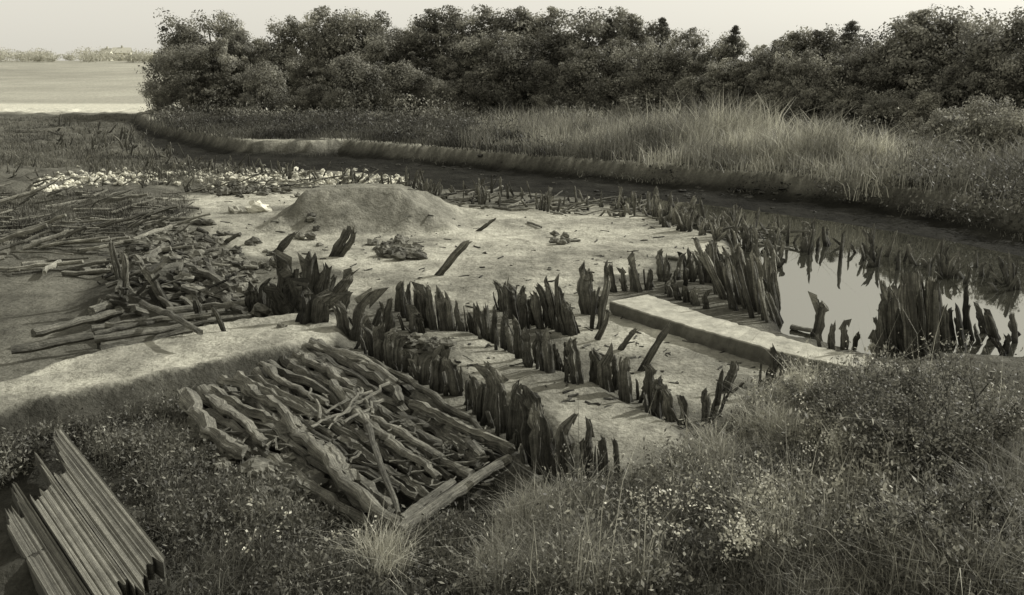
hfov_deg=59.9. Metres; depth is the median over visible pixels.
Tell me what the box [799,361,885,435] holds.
bare shrub
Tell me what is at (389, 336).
wooden piling
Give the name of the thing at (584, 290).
wooden piling
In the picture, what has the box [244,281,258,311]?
splintered piling
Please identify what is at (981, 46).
deciduous tree
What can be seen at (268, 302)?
splintered piling
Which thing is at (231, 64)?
deciduous tree
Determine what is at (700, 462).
bare shrub
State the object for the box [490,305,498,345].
wooden piling
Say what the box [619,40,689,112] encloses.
deciduous tree
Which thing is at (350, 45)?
deciduous tree
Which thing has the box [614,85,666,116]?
shrub
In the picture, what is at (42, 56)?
distant trees
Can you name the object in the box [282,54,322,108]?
deciduous tree
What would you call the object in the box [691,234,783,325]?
piling cluster
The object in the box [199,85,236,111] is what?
shrub
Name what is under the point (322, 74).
deciduous tree
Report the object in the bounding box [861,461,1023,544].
bare shrub
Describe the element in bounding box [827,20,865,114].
conifer tree
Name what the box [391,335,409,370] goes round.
wooden piling
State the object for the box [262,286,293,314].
splintered piling
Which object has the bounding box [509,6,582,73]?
deciduous tree
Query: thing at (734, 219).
piling row
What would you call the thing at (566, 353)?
wooden piling
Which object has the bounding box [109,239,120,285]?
wooden piling
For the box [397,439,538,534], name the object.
crib beam
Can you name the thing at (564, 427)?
wooden piling
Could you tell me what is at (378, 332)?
wooden piling
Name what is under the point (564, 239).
sod clump
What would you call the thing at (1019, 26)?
deciduous tree
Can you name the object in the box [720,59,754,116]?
deciduous tree
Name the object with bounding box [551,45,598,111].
deciduous tree
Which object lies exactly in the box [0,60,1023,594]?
ground
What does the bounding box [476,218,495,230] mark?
wooden piling
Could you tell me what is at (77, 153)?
marsh grass
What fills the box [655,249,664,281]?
wooden piling
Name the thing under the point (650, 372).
wooden piling
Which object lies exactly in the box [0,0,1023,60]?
sky
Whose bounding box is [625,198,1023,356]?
pool water
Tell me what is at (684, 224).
piling row
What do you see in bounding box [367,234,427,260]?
sod clump
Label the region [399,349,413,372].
wooden piling
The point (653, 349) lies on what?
wooden piling
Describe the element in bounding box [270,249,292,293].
splintered piling
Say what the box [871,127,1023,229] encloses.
bank shrubs
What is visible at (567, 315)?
wooden piling
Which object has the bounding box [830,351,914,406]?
bare shrub
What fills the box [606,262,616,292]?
wooden piling
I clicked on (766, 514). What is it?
flowering weeds
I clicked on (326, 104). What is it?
shrub
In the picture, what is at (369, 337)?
wooden piling
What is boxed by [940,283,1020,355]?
piling cluster
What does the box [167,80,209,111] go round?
shrub
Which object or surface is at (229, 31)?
deciduous tree
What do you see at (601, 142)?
reed bed
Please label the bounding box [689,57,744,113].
deciduous tree
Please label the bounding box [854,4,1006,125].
deciduous tree
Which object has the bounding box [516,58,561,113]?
deciduous tree
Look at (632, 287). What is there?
wooden piling
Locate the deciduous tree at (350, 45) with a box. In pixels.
[331,10,397,57]
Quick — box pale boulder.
[228,200,271,213]
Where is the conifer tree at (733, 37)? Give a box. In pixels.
[716,25,746,86]
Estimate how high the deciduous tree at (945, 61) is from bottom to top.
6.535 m
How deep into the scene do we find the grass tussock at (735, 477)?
12.75 m
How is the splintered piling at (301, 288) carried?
on the ground at (88, 376)
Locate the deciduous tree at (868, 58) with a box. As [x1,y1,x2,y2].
[820,41,891,127]
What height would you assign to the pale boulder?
0.785 m
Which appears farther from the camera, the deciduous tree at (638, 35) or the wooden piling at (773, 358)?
the deciduous tree at (638, 35)
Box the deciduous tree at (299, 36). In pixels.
[271,7,342,98]
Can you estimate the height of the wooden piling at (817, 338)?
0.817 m
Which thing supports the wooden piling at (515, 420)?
on the ground at (88, 376)
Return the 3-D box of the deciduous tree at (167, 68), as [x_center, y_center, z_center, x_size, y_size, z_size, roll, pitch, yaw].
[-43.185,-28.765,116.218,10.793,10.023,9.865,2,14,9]
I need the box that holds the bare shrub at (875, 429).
[813,339,1021,495]
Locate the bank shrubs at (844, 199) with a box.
[480,135,956,218]
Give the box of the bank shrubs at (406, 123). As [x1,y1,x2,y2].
[152,104,563,148]
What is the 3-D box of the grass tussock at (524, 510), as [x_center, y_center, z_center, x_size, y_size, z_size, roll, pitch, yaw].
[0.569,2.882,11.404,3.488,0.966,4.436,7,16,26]
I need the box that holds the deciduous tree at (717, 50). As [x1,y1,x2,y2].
[683,31,750,99]
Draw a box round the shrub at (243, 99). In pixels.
[233,92,253,111]
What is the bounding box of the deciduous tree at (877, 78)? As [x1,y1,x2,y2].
[854,62,905,127]
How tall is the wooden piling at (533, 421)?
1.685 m
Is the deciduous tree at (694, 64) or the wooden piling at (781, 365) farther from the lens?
the deciduous tree at (694, 64)
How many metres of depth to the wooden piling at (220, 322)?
19.69 m
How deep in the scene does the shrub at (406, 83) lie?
102.85 m
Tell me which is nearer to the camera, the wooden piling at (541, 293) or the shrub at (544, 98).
the wooden piling at (541, 293)
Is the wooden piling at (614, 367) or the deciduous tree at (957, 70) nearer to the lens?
the wooden piling at (614, 367)
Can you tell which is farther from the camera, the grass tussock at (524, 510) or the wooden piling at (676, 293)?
the wooden piling at (676, 293)
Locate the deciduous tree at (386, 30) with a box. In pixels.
[362,25,409,102]
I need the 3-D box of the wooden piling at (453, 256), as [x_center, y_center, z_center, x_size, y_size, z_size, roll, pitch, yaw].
[-1.908,-0.993,26.958,1.464,1.567,0.167,0,14,0]
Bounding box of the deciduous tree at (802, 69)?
[786,47,822,122]
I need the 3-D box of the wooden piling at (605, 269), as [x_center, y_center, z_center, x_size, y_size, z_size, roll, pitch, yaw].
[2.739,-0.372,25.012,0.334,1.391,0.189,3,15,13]
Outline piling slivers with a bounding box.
[348,255,779,483]
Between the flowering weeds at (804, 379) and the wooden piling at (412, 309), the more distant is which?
the wooden piling at (412, 309)
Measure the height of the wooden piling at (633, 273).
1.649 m
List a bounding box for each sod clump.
[116,216,277,309]
[153,303,349,501]
[184,181,299,197]
[294,212,322,246]
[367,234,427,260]
[400,332,456,352]
[549,230,571,244]
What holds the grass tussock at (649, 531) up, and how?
on the ground at (88, 376)
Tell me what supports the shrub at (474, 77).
on the ground at (88, 376)
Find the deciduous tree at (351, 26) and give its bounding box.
[317,7,387,108]
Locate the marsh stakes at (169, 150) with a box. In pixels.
[47,114,196,175]
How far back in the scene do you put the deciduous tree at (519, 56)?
103.06 m
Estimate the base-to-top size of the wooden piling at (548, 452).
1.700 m
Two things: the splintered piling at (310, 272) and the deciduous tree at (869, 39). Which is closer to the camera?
the splintered piling at (310, 272)
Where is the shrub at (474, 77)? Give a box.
[450,71,499,112]
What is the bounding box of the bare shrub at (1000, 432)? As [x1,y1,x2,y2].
[922,349,1023,469]
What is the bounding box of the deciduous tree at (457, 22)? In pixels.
[415,4,489,79]
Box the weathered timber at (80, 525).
[5,427,166,594]
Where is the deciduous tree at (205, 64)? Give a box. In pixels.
[153,42,236,112]
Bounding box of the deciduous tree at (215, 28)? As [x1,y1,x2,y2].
[173,9,259,107]
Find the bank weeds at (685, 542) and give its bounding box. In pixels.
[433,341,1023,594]
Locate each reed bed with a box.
[451,96,1023,204]
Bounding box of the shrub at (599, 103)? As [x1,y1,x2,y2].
[576,80,613,113]
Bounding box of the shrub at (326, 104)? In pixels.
[318,92,340,109]
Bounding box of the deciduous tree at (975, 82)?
[949,47,1018,127]
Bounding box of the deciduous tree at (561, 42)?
[534,6,628,104]
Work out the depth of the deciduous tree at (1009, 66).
59.23 m
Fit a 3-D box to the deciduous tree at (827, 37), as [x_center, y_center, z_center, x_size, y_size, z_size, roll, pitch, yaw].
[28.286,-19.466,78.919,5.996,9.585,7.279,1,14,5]
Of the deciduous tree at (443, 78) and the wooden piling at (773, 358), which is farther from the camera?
the deciduous tree at (443, 78)
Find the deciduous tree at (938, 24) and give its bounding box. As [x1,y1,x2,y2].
[885,9,972,116]
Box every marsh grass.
[0,112,260,185]
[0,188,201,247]
[145,111,558,157]
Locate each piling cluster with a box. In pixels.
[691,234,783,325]
[868,268,942,358]
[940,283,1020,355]
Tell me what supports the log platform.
on the ground at (88, 376)
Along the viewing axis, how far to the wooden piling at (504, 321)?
19.38 m
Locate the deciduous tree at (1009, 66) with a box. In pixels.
[981,47,1023,109]
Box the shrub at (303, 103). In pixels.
[284,95,309,112]
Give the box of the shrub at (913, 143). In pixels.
[903,140,921,149]
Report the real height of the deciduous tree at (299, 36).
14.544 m
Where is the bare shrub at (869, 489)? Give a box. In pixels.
[844,456,980,539]
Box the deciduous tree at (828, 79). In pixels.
[795,51,866,127]
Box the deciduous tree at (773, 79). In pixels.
[746,64,786,112]
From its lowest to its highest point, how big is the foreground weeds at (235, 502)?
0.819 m
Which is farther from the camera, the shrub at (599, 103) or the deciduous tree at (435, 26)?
the deciduous tree at (435, 26)
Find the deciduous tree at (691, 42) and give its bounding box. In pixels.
[661,27,716,103]
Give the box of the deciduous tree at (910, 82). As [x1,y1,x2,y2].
[885,40,939,129]
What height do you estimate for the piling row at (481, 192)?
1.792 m
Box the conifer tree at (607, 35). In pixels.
[597,18,620,110]
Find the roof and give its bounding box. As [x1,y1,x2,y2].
[112,47,131,52]
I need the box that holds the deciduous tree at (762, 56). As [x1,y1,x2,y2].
[737,39,802,119]
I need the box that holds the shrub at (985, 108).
[935,93,1015,149]
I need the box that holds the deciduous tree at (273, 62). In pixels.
[239,52,301,109]
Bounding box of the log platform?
[177,337,515,531]
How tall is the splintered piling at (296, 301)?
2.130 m
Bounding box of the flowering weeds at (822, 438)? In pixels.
[762,381,942,466]
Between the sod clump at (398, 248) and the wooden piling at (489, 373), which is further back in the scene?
the sod clump at (398, 248)
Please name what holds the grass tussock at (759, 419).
on the ground at (88, 376)
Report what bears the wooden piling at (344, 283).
on the ground at (88, 376)
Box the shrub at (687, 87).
[656,72,706,116]
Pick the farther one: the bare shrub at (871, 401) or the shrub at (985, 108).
the shrub at (985, 108)
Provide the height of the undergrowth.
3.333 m
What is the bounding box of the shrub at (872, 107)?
[847,88,914,134]
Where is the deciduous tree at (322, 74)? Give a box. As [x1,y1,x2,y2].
[311,58,334,92]
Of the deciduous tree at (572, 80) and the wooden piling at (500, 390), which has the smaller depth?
the wooden piling at (500, 390)
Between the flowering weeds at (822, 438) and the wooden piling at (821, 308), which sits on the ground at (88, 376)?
the flowering weeds at (822, 438)
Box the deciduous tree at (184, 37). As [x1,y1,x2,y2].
[134,7,212,102]
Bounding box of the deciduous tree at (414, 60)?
[402,56,439,101]
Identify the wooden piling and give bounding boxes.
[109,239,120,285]
[119,252,128,295]
[138,263,168,302]
[190,293,204,326]
[208,304,225,330]
[274,230,299,251]
[328,226,351,256]
[330,274,336,291]
[332,301,349,336]
[333,267,359,293]
[338,225,356,256]
[341,289,351,309]
[349,287,388,340]
[360,325,373,356]
[361,315,373,349]
[372,301,383,324]
[372,324,384,360]
[382,297,392,332]
[383,327,399,366]
[388,312,395,330]
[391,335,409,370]
[394,281,401,311]
[398,280,405,317]
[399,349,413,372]
[404,281,412,320]
[405,304,419,332]
[407,358,419,380]
[411,281,428,327]
[413,288,419,323]
[413,313,424,333]
[419,351,433,384]
[421,283,437,329]
[430,344,450,393]
[434,240,472,275]
[435,285,448,330]
[442,357,463,395]
[443,290,455,330]
[454,300,463,331]
[467,311,475,334]
[469,375,478,414]
[469,384,472,409]
[473,301,482,337]
[473,361,508,426]
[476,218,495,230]
[481,303,490,339]
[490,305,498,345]
[491,279,502,311]
[494,380,506,432]
[500,309,509,350]
[502,276,511,318]
[503,283,519,321]
[505,323,513,353]
[508,379,522,442]
[511,314,521,358]
[516,385,543,466]
[517,285,530,329]
[520,327,533,367]
[526,297,531,323]
[527,402,542,474]
[529,291,544,329]
[531,338,537,363]
[534,282,550,327]
[535,330,544,371]
[539,414,556,485]
[541,326,555,373]
[544,276,555,329]
[552,343,561,370]
[554,274,564,332]
[555,413,577,484]
[561,299,574,335]
[562,342,569,373]
[565,337,583,384]
[571,308,579,333]
[576,261,597,314]
[579,438,586,474]
[589,347,601,384]
[595,309,611,339]
[596,275,610,328]
[596,343,614,392]
[598,435,608,479]
[604,260,607,281]
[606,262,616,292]
[611,355,618,389]
[611,436,620,478]
[616,267,627,291]
[617,357,633,402]
[618,328,638,350]
[627,251,642,292]
[628,266,634,291]
[637,323,671,370]
[643,364,656,405]
[644,269,652,290]
[650,378,667,416]
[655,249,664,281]
[661,384,675,422]
[665,280,673,296]
[671,282,681,299]
[677,395,688,428]
[682,285,689,302]
[690,287,700,305]
[700,387,710,425]
[701,289,711,308]
[713,369,723,419]
[722,361,738,392]
[764,343,777,389]
[778,351,784,385]
[808,291,828,334]
[815,333,821,346]
[827,322,835,349]
[839,319,851,349]
[851,331,860,350]
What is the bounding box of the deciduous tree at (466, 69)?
[432,36,491,102]
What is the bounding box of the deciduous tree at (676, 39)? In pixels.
[643,27,684,110]
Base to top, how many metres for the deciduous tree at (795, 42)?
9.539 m
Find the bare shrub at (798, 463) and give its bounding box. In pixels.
[784,448,843,503]
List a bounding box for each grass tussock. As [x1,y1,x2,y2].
[269,498,446,593]
[405,450,690,594]
[566,474,698,574]
[615,461,722,527]
[649,406,788,471]
[650,437,783,519]
[675,472,855,593]
[689,370,812,444]
[768,452,900,520]
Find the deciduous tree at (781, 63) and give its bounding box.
[753,48,818,122]
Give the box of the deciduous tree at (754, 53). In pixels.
[726,44,767,111]
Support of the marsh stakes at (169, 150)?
on the ground at (88, 376)
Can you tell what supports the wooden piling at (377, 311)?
on the ground at (88, 376)
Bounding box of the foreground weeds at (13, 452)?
[0,401,151,488]
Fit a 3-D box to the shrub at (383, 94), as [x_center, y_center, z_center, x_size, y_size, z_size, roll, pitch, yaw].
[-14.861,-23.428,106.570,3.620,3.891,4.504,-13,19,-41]
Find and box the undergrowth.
[140,90,1023,157]
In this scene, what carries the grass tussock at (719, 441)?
on the ground at (88, 376)
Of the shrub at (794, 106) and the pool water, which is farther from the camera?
the shrub at (794, 106)
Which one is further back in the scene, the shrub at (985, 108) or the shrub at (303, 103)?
the shrub at (303, 103)
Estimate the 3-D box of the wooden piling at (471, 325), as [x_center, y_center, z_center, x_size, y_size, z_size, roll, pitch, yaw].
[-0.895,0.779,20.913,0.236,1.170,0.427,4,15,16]
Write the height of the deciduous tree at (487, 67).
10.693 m
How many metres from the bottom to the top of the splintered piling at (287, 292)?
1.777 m
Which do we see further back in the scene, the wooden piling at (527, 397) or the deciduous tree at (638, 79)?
the deciduous tree at (638, 79)
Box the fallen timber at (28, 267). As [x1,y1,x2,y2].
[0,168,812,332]
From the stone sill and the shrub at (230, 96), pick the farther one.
the shrub at (230, 96)
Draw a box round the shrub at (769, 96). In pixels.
[733,92,792,119]
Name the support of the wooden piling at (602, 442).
on the ground at (88, 376)
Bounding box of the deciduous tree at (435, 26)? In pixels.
[403,8,477,89]
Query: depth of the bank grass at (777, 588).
9.39 m
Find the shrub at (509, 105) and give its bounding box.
[492,84,530,112]
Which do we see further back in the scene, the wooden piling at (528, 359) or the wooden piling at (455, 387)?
the wooden piling at (528, 359)
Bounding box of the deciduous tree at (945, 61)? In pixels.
[915,54,973,111]
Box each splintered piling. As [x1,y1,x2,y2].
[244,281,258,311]
[258,277,272,304]
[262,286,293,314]
[266,282,275,307]
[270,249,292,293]
[283,267,298,304]
[286,278,314,324]
[292,252,304,311]
[299,251,319,302]
[310,288,352,323]
[315,262,328,295]
[320,266,331,290]
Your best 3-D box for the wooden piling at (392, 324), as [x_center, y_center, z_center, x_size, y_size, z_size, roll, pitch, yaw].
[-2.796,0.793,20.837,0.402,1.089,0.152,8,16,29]
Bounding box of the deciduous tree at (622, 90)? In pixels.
[598,60,629,110]
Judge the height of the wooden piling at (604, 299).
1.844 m
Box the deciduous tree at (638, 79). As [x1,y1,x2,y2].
[609,40,681,114]
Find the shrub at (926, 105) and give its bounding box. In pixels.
[888,89,946,141]
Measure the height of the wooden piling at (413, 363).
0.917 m
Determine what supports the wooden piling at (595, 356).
on the ground at (88, 376)
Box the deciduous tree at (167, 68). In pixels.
[135,38,216,110]
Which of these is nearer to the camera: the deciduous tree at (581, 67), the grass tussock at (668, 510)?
the grass tussock at (668, 510)
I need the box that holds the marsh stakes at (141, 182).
[0,152,193,189]
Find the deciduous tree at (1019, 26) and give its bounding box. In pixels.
[996,6,1023,94]
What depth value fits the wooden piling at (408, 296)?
22.09 m
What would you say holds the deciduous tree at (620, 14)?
on the ground at (88, 376)
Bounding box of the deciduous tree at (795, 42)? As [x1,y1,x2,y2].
[770,26,840,91]
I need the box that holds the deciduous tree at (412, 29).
[397,7,445,97]
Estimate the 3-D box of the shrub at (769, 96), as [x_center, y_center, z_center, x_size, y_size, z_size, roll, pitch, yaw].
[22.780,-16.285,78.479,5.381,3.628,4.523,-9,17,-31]
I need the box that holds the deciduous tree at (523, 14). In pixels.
[494,8,563,107]
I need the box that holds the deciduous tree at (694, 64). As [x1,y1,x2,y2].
[678,47,709,115]
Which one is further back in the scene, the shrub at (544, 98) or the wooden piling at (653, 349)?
the shrub at (544, 98)
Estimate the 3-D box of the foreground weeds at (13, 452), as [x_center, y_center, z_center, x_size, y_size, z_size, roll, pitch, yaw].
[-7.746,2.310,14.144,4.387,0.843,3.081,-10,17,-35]
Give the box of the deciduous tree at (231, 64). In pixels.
[191,37,250,111]
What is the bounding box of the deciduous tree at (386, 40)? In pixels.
[361,28,433,109]
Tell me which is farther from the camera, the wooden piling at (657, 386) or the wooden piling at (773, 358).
the wooden piling at (773, 358)
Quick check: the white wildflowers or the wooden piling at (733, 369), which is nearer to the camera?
the white wildflowers
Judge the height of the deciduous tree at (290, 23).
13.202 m
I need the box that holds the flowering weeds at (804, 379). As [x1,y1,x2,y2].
[732,343,865,428]
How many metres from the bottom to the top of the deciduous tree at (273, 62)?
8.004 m
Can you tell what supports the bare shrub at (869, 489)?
on the ground at (88, 376)
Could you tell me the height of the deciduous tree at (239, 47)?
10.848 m
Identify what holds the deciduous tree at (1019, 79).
on the ground at (88, 376)
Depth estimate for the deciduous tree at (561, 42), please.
104.99 m
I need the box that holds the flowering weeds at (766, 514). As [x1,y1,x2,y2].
[656,435,895,565]
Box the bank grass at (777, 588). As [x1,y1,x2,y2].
[483,352,1023,594]
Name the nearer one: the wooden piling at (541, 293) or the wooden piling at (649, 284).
the wooden piling at (541, 293)
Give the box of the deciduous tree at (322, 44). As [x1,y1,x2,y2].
[298,5,375,88]
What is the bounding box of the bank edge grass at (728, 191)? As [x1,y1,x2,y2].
[287,136,1023,240]
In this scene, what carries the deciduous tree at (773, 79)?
on the ground at (88, 376)
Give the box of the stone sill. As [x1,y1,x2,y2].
[609,295,905,379]
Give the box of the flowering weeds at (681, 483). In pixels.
[631,430,758,519]
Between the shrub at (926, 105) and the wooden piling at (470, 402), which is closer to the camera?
the wooden piling at (470, 402)
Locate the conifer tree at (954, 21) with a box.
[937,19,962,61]
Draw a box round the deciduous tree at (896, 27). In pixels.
[849,9,948,121]
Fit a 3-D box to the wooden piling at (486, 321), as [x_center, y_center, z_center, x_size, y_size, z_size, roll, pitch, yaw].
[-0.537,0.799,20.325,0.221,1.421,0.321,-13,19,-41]
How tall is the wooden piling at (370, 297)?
1.749 m
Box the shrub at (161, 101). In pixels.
[151,89,175,113]
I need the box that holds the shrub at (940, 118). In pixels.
[911,105,968,142]
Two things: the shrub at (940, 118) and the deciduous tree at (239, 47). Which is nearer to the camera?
the shrub at (940, 118)
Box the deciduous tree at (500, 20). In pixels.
[490,5,546,107]
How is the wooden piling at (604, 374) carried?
on the ground at (88, 376)
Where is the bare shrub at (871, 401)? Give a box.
[816,376,946,480]
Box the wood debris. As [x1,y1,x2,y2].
[197,186,762,407]
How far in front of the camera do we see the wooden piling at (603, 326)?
20.39 m
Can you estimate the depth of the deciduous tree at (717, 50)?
89.60 m
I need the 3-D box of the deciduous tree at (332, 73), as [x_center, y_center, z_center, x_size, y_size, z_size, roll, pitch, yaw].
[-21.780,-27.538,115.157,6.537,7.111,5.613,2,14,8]
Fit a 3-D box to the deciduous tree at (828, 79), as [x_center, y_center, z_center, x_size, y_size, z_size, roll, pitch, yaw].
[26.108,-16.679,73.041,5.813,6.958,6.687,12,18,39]
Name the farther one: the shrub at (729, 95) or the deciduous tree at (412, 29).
the deciduous tree at (412, 29)
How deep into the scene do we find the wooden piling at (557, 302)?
20.83 m
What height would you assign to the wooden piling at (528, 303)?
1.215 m
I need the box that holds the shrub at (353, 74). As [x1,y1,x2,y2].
[321,51,391,113]
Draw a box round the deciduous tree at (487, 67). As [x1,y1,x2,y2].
[455,28,532,110]
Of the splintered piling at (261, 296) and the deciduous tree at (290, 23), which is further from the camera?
the deciduous tree at (290, 23)
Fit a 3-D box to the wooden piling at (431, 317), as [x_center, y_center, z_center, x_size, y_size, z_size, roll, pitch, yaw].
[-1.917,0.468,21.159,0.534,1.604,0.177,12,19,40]
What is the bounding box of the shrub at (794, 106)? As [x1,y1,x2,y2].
[769,83,824,124]
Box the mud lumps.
[166,154,898,218]
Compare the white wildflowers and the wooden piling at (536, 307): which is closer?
the white wildflowers
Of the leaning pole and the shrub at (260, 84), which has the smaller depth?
the leaning pole
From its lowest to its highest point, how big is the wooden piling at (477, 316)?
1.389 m
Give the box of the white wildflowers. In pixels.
[220,379,942,560]
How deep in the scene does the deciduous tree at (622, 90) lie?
99.69 m
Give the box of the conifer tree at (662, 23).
[655,17,678,78]
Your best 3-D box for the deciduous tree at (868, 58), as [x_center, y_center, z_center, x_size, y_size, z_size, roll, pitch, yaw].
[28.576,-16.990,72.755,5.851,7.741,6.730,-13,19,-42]
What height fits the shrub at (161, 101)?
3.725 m
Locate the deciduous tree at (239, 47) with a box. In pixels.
[220,30,266,107]
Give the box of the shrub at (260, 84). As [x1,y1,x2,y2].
[236,61,308,113]
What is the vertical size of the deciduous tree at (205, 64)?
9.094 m
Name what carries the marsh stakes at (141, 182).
on the ground at (88, 376)
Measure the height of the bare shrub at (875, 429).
2.149 m
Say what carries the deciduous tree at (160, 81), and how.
on the ground at (88, 376)
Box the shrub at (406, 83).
[376,59,438,114]
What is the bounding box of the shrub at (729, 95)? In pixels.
[707,89,744,114]
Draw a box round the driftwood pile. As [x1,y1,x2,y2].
[11,227,247,353]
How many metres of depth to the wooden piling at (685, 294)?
23.86 m
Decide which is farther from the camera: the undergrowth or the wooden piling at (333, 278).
the undergrowth
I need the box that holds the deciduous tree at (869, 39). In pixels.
[834,28,893,128]
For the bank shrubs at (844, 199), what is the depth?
45.22 m
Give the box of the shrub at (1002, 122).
[978,105,1023,152]
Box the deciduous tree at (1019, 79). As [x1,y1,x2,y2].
[993,45,1023,118]
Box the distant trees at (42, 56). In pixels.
[0,46,159,62]
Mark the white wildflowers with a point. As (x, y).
(724, 526)
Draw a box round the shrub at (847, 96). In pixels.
[818,83,870,128]
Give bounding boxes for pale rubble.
[31,163,404,191]
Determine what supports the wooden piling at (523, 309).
on the ground at (88, 376)
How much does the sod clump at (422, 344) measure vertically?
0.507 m
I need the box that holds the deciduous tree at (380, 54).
[351,37,396,95]
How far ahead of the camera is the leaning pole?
12.66 m
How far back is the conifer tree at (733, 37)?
88.54 m
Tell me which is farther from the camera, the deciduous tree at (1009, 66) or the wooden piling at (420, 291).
the deciduous tree at (1009, 66)
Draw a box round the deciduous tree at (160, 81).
[138,43,167,104]
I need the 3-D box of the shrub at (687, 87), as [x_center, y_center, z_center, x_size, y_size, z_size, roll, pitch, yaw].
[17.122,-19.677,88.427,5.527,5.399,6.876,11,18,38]
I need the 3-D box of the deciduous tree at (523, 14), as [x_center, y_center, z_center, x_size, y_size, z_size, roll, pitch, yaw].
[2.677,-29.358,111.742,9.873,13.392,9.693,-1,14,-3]
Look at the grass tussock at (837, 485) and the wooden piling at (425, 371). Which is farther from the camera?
the wooden piling at (425, 371)
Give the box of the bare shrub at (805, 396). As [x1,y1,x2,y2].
[778,370,842,412]
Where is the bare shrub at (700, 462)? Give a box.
[663,445,714,475]
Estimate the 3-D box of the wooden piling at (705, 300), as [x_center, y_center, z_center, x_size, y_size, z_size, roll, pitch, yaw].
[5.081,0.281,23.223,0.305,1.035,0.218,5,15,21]
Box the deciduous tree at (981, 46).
[917,7,1023,114]
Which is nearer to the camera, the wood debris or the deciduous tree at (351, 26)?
the wood debris
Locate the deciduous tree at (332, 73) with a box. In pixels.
[324,57,366,105]
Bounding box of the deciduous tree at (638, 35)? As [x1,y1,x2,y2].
[602,13,674,96]
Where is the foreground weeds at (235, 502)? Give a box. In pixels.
[81,376,512,594]
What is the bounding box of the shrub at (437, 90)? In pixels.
[421,77,462,115]
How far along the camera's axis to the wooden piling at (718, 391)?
15.62 m
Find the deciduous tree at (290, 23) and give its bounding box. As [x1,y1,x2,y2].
[249,14,311,101]
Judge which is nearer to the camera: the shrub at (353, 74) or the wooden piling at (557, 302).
the wooden piling at (557, 302)
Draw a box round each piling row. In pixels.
[182,154,401,183]
[405,166,626,216]
[625,185,784,244]
[656,195,785,267]
[663,243,740,290]
[785,216,1020,291]
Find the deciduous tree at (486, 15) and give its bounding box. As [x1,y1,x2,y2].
[442,4,504,102]
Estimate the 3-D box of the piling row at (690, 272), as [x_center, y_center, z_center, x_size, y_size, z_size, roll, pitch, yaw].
[5.808,-0.742,26.531,1.463,1.801,4.531,13,19,41]
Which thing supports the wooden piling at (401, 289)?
on the ground at (88, 376)
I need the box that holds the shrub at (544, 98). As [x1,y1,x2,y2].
[527,87,568,113]
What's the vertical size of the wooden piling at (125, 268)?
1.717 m
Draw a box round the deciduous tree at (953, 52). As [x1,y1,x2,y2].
[917,8,1002,106]
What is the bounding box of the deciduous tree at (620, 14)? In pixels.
[578,6,643,112]
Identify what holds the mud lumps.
on the ground at (88, 376)
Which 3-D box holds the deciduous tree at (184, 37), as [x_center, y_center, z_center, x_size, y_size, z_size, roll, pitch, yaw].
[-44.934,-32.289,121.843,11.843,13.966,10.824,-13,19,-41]
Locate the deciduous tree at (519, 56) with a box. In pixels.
[468,27,557,112]
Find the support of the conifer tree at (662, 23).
on the ground at (88, 376)
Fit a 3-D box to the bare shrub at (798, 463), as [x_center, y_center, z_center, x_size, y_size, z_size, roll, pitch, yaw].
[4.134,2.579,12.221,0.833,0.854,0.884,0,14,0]
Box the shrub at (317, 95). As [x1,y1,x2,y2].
[294,84,330,111]
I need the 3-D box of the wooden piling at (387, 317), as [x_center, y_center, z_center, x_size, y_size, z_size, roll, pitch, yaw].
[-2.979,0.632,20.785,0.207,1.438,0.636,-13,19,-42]
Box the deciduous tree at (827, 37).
[809,23,859,113]
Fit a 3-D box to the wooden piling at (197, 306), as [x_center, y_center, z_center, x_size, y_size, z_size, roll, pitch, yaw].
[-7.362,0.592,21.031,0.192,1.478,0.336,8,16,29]
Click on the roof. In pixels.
(123, 49)
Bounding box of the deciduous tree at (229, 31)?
[217,17,256,58]
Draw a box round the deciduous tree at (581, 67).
[550,39,630,110]
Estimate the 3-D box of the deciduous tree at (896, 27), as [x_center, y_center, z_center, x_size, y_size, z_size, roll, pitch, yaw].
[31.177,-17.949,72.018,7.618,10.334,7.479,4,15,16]
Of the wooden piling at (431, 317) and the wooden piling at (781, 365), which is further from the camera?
the wooden piling at (431, 317)
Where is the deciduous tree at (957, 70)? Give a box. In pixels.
[932,52,990,114]
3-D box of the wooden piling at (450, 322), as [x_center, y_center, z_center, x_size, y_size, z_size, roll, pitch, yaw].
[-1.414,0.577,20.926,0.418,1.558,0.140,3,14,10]
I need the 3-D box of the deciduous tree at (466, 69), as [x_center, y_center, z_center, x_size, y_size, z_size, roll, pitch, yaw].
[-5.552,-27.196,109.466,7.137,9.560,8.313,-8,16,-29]
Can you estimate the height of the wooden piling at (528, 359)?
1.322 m
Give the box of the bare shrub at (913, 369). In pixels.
[839,340,981,416]
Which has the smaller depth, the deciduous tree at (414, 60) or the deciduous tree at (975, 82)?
the deciduous tree at (975, 82)
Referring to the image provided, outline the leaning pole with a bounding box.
[365,424,400,514]
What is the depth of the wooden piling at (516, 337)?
18.34 m
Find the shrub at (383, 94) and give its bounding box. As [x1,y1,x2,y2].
[373,87,401,114]
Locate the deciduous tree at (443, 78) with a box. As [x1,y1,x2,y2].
[433,57,468,109]

